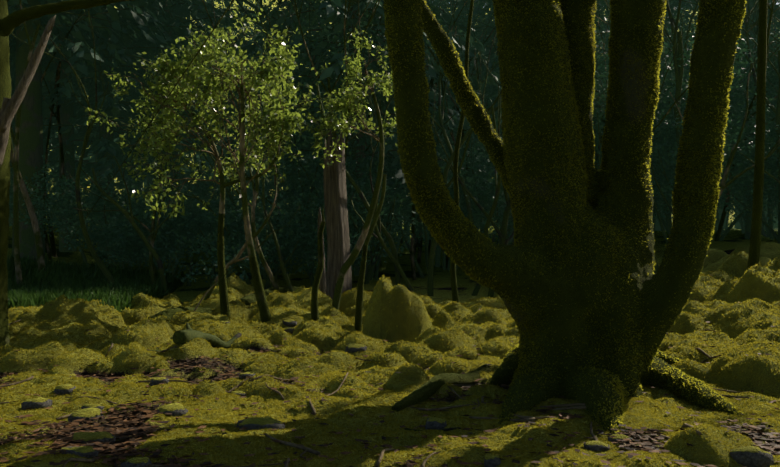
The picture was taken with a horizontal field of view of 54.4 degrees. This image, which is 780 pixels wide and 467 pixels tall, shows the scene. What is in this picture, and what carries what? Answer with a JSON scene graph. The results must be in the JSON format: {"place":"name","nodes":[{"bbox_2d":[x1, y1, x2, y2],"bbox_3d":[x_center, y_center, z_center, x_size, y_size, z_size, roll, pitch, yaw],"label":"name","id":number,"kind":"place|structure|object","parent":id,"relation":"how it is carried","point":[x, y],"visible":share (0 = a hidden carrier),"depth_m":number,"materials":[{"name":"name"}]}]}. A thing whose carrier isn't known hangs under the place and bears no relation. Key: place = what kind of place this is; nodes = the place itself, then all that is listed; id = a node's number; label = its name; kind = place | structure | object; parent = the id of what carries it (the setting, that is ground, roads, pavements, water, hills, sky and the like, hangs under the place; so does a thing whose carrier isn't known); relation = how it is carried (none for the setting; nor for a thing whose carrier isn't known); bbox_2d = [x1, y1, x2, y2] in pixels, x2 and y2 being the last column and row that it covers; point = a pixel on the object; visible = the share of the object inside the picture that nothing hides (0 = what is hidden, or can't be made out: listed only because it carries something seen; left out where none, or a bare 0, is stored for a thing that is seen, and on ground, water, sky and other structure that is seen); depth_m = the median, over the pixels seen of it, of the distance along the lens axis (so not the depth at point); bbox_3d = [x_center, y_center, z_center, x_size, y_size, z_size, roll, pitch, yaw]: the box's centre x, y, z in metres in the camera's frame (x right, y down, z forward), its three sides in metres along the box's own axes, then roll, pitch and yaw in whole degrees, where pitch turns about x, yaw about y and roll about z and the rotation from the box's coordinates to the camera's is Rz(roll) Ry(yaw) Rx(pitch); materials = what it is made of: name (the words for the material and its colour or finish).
{"place":"outdoors","nodes":[
{"label":"outdoors","id":0,"kind":"place"},
{"bbox_2d":[0,0,779,466],"bbox_3d":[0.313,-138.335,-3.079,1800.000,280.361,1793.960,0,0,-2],"label":"ground","id":1,"kind":"structure","parent":0,"point":[390,306],"depth_m":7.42,"materials":[{"name":"green plant"}]},
{"bbox_2d":[7,253,186,311],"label":"grass","id":2,"kind":"structure","parent":1,"relation":"on","point":[84,281],"depth_m":14.31,"materials":[{"name":"green plant"}]},
{"bbox_2d":[0,0,233,346],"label":"tree","id":3,"kind":"object","parent":1,"relation":"on","point":[10,22],"visible":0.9,"depth_m":8.37,"materials":[{"name":"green plant"}]},
{"bbox_2d":[0,15,55,166],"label":"broken limb","id":4,"kind":"object","parent":3,"relation":"attached to","point":[9,108],"visible":1,"depth_m":8.07,"materials":[{"name":"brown wood"}]},
{"bbox_2d":[85,3,396,310],"bbox_3d":[-1.921,-1.033,10.898,4.552,4.785,3.225,0,0,-2],"label":"tree","id":5,"kind":"object","parent":1,"relation":"on","point":[268,120],"depth_m":10.34,"materials":[{"name":"green plant"}]},
{"bbox_2d":[106,323,480,430],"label":"mossy rocks","id":6,"kind":"object","parent":1,"relation":"on","point":[187,335],"visible":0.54,"depth_m":7.68,"materials":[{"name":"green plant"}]},
{"bbox_2d":[148,286,490,411],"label":"mossy logs","id":7,"kind":"object","parent":1,"relation":"on","point":[428,389],"visible":0.48,"depth_m":6.26,"materials":[{"name":"green plant"}]},
{"bbox_2d":[317,207,325,294],"bbox_3d":[-1.119,0.486,12.401,0.143,1.830,0.142,0,0,23],"label":"trunk","id":8,"kind":"object","parent":1,"relation":"on","point":[322,285],"visible":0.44,"depth_m":12.37,"materials":[{"name":"brown wood"}]},
{"bbox_2d":[323,129,351,299],"bbox_3d":[-0.975,-0.250,13.408,0.508,3.534,0.509,0,0,29],"label":"snag","id":9,"kind":"object","parent":1,"relation":"on","point":[336,214],"visible":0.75,"depth_m":13.26,"materials":[{"name":"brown wood"}]},
{"bbox_2d":[0,319,748,466],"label":"sticks","id":10,"kind":"object","parent":1,"relation":"on","point":[522,419],"visible":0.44,"depth_m":5.38,"materials":[{"name":"brown wood"}]},
{"bbox_2d":[0,257,779,466],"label":"leaf litter","id":11,"kind":"object","parent":1,"relation":"on","point":[61,440],"visible":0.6,"depth_m":4.70,"materials":[{"name":"brown plant"}]},
{"bbox_2d":[6,0,779,301],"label":"trees","id":12,"kind":"object","parent":1,"relation":"on","point":[18,181],"visible":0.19,"depth_m":15.84,"materials":[{"name":"brown plant"}]},
{"bbox_2d":[9,0,779,285],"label":"trees","id":13,"kind":"object","parent":1,"relation":"on","point":[122,233],"visible":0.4,"depth_m":17.89,"materials":[{"name":"green plant"}]},
{"bbox_2d":[11,0,779,297],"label":"trees","id":14,"kind":"object","parent":1,"relation":"on","point":[677,50],"visible":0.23,"depth_m":16.69,"materials":[{"name":"plant"}]},
{"bbox_2d":[21,319,773,466],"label":"stones","id":15,"kind":"object","parent":1,"relation":"on","point":[750,456],"visible":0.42,"depth_m":4.92,"materials":[{"name":"grey stone"}]},
{"bbox_2d":[217,0,766,331],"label":"thin tree trunks","id":16,"kind":"object","parent":1,"relation":"on","point":[753,257],"visible":0.81,"depth_m":11.06,"materials":[{"name":"brown wood"}]},
{"bbox_2d":[384,0,744,433],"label":"tree","id":17,"kind":"object","parent":1,"relation":"on","point":[657,303],"visible":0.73,"depth_m":5.95,"materials":[{"name":"green plant"}]},
{"bbox_2d":[383,0,748,433],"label":"moss","id":18,"kind":"object","parent":17,"relation":"on","point":[515,374],"visible":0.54,"depth_m":6.00,"materials":[{"name":"green plant"}]},
{"bbox_2d":[7,0,779,275],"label":"foliage","id":19,"kind":"object","parent":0,"point":[141,32],"depth_m":20.29,"materials":[{"name":"green plant"}]},
{"bbox_2d":[171,0,779,83],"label":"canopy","id":20,"kind":"object","parent":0,"point":[243,9],"depth_m":27.59,"materials":[{"name":"green plant"}]}
]}

